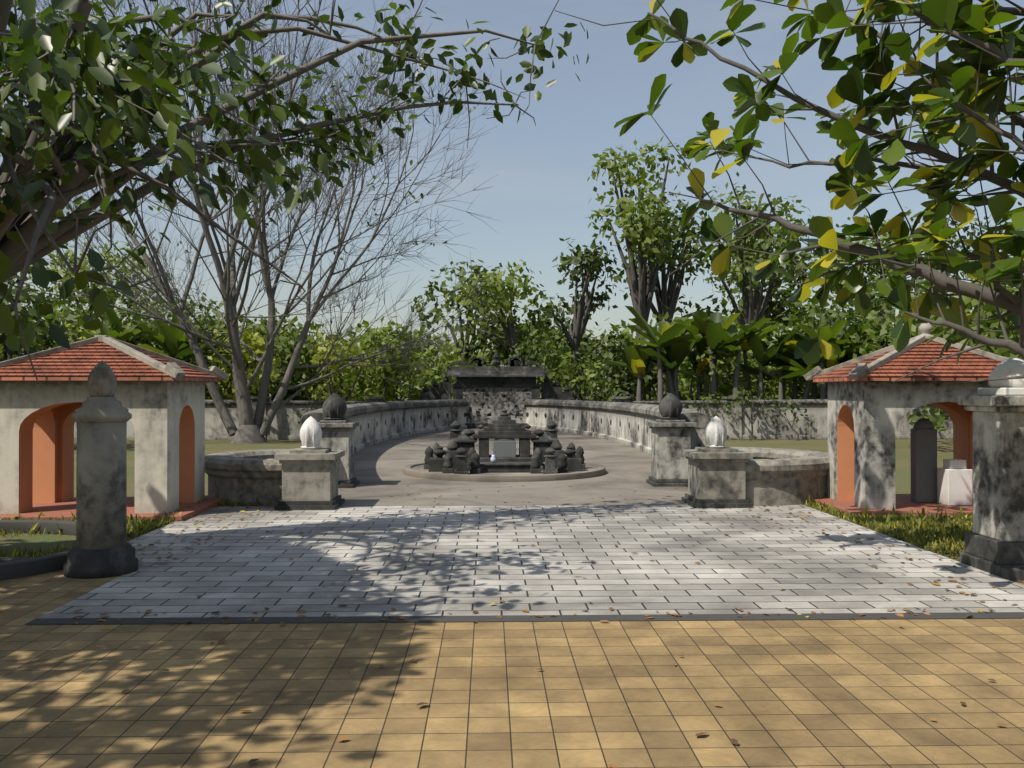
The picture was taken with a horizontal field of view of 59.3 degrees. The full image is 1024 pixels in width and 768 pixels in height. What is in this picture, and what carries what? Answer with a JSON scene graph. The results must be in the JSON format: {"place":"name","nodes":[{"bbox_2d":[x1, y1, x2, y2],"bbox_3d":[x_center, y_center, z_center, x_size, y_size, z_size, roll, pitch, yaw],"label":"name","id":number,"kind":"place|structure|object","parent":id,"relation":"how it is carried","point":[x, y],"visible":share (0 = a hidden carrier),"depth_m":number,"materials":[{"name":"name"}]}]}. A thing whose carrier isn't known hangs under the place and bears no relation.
{"place":"outdoors","nodes":[
{"label":"outdoors","id":0,"kind":"place"},
{"bbox_2d":[2,0,507,443],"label":"bare tree","id":1,"kind":"object","parent":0,"point":[249,430],"depth_m":27.32,"materials":[{"name":"grey plant"}]},
{"bbox_2d":[0,0,588,351],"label":"tree","id":2,"kind":"object","parent":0,"point":[92,61],"depth_m":6.83,"materials":[{"name":"green plant"}]},
{"bbox_2d":[0,0,558,382],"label":"tree branches","id":3,"kind":"object","parent":2,"relation":"attached to","point":[66,232],"visible":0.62,"depth_m":8.90,"materials":[{"name":"brown plant"}]},
{"bbox_2d":[0,393,964,561],"bbox_3d":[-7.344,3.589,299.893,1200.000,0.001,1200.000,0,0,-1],"label":"ground grass","id":4,"kind":"structure","parent":0,"point":[23,541],"depth_m":21.64,"materials":[{"name":"green plant"}]},
{"bbox_2d":[0,381,223,521],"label":"pavilion","id":5,"kind":"structure","parent":4,"relation":"on","point":[167,420],"depth_m":11.23,"materials":[{"name":"paint"}]},
{"bbox_2d":[0,341,219,381],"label":"pavilion roof","id":6,"kind":"structure","parent":5,"relation":"on","point":[77,364],"depth_m":11.24,"materials":[{"name":"tile"}]},
{"bbox_2d":[0,335,228,380],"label":"pavilion roof ribs","id":7,"kind":"object","parent":5,"relation":"on","point":[172,368],"visible":0.76,"depth_m":11.58,"materials":[{"name":"paint"}]},
{"bbox_2d":[0,496,269,556],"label":"grass tufts","id":8,"kind":"object","parent":4,"relation":"on","point":[139,525],"visible":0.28,"depth_m":10.08,"materials":[{"name":"green plant"}]},
{"bbox_2d":[205,449,291,505],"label":"scroll wall","id":9,"kind":"structure","parent":4,"relation":"on","point":[245,476],"depth_m":12.48,"materials":[{"name":"paint"}]},
{"bbox_2d":[48,313,452,401],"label":"bushes","id":10,"kind":"object","parent":4,"relation":"on","point":[248,337],"visible":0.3,"depth_m":32.95,"materials":[{"name":"green plant"}]},
{"bbox_2d":[76,306,890,400],"bbox_3d":[-0.012,-0.404,30.794,29.751,4.532,4.770,0,0,-1],"label":"banana","id":11,"kind":"object","parent":4,"relation":"on","point":[714,331],"depth_m":30.43,"materials":[{"name":"green plant"}]},
{"bbox_2d":[442,350,550,428],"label":"screen wall","id":12,"kind":"structure","parent":4,"relation":"on","point":[489,393],"depth_m":37.21,"materials":[{"name":"grey stone"}]},
{"bbox_2d":[420,375,571,399],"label":"screen wings","id":13,"kind":"object","parent":12,"relation":"attached to","point":[548,392],"visible":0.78,"depth_m":37.40},
{"bbox_2d":[0,136,1023,431],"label":"tree leaves","id":14,"kind":"object","parent":4,"relation":"on","point":[504,298],"visible":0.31,"depth_m":44.15,"materials":[{"name":"green plant"}]},
{"bbox_2d":[0,520,1023,624],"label":"kerbs","id":15,"kind":"structure","parent":4,"relation":"on","point":[14,567],"depth_m":6.27,"materials":[{"name":"concrete"}]},
{"bbox_2d":[74,397,952,439],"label":"perimeter wall","id":16,"kind":"structure","parent":4,"relation":"on","point":[283,426],"depth_m":29.17,"materials":[{"name":"paint"}]},
{"bbox_2d":[11,485,1017,767],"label":"fallen leaves","id":17,"kind":"object","parent":4,"relation":"on","point":[733,741],"visible":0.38,"depth_m":6.49,"materials":[{"name":"brown plant"}]},
{"bbox_2d":[39,505,1023,617],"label":"grey paving setts","id":18,"kind":"structure","parent":4,"relation":"on","point":[436,563],"depth_m":8.12,"materials":[{"name":"grey stone"}]},
{"bbox_2d":[274,416,344,509],"bbox_3d":[-2.755,1.062,12.327,0.800,1.240,0.800,0,0,-1],"label":"pedestal","id":19,"kind":"object","parent":18,"relation":"on","point":[310,474],"visible":1,"depth_m":12.01,"materials":[{"name":"paint"}]},
{"bbox_2d":[681,416,752,507],"bbox_3d":[2.841,1.063,12.530,0.800,1.240,0.800,0,0,-1],"label":"pedestal","id":20,"kind":"object","parent":18,"relation":"on","point":[716,472],"visible":1,"depth_m":12.21,"materials":[{"name":"paint"}]},
{"bbox_2d":[691,447,828,505],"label":"scroll wall","id":21,"kind":"structure","parent":4,"relation":"on","point":[778,476],"depth_m":12.42,"materials":[{"name":"paint"}]},
{"bbox_2d":[804,494,982,560],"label":"grass tufts","id":22,"kind":"object","parent":4,"relation":"on","point":[904,526],"visible":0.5,"depth_m":10.29,"materials":[{"name":"green plant"}]},
{"bbox_2d":[814,381,990,517],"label":"pavilion","id":23,"kind":"structure","parent":4,"relation":"on","point":[864,417],"depth_m":11.58,"materials":[{"name":"paint"}]},
{"bbox_2d":[803,323,1008,380],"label":"pavilion roof ribs","id":24,"kind":"object","parent":23,"relation":"on","point":[859,370],"visible":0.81,"depth_m":11.99,"materials":[{"name":"paint"}]},
{"bbox_2d":[812,340,1001,381],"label":"pavilion roof","id":25,"kind":"structure","parent":23,"relation":"on","point":[971,367],"depth_m":11.63,"materials":[{"name":"tile"}]},
{"bbox_2d":[910,418,972,505],"bbox_3d":[5.780,1.036,12.130,0.595,1.150,0.510,0,0,-1],"label":"stone stele","id":26,"kind":"object","parent":23,"relation":"on","point":[950,483],"visible":1,"depth_m":12.22,"materials":[{"name":"stone"}]},
{"bbox_2d":[958,357,1023,576],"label":"square post","id":27,"kind":"object","parent":4,"relation":"on","point":[995,538],"visible":0.98,"depth_m":7.84,"materials":[{"name":"paint"}]},
{"bbox_2d":[0,565,1023,767],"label":"yellow paving tiles","id":28,"kind":"object","parent":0,"point":[804,694],"visible":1,"depth_m":4.73,"materials":[{"name":"yellow tile"}]},
{"bbox_2d":[63,360,137,578],"bbox_3d":[-3.603,0.723,7.906,0.600,1.860,0.600,0,0,-1],"label":"round post","id":29,"kind":"object","parent":28,"relation":"on","point":[101,416],"visible":1,"depth_m":7.74,"materials":[{"name":"paint"}]},
{"bbox_2d":[0,157,1023,440],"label":"trees","id":30,"kind":"object","parent":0,"point":[594,349],"depth_m":46.20,"materials":[{"name":"green plant"}]},
{"bbox_2d":[0,0,1023,391],"label":"sky","id":31,"kind":"structure","parent":0,"point":[540,194],"materials":[{"name":"blue"}]},
{"bbox_2d":[338,429,687,505],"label":"court floor","id":32,"kind":"structure","parent":0,"point":[378,469],"depth_m":15.14,"materials":[{"name":"grey concrete"}]},
{"bbox_2d":[318,393,358,487],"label":"stone pillar","id":33,"kind":"structure","parent":32,"relation":"on","point":[337,428],"depth_m":14.65,"materials":[{"name":"paint"}]},
{"bbox_2d":[403,408,605,481],"bbox_3d":[-0.145,1.092,17.445,3.900,1.247,3.800,0,0,-1],"label":"tomb","id":34,"kind":"object","parent":32,"relation":"on","point":[463,460],"visible":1,"depth_m":16.94,"materials":[{"name":"stone"}]},
{"bbox_2d":[490,455,495,462],"bbox_3d":[-0.346,1.390,16.718,0.110,0.150,0.110,0,0,-1],"label":"vase","id":35,"kind":"object","parent":34,"relation":"on","point":[493,458],"visible":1,"depth_m":16.68,"materials":[{"name":"white ceramic"}]},
{"bbox_2d":[300,399,710,454],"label":"curved wall","id":36,"kind":"structure","parent":32,"relation":"on","point":[372,414],"depth_m":29.26,"materials":[{"name":"grey stone"}]},
{"bbox_2d":[360,412,647,431],"bbox_3d":[-0.387,1.199,26.933,7.491,0.190,21.381,0,0,-1],"label":"horseshoe oculi","id":37,"kind":"object","parent":36,"relation":"in","point":[527,414],"visible":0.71,"depth_m":33.12,"materials":[{"name":"grey stone"}]},
{"bbox_2d":[646,393,696,486],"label":"stone pillar","id":38,"kind":"structure","parent":32,"relation":"on","point":[670,428],"depth_m":14.89,"materials":[{"name":"paint"}]},
{"bbox_2d":[555,0,1023,383],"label":"almond tree","id":39,"kind":"object","parent":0,"point":[965,17],"depth_m":7.23,"materials":[{"name":"green plant"}]}
]}

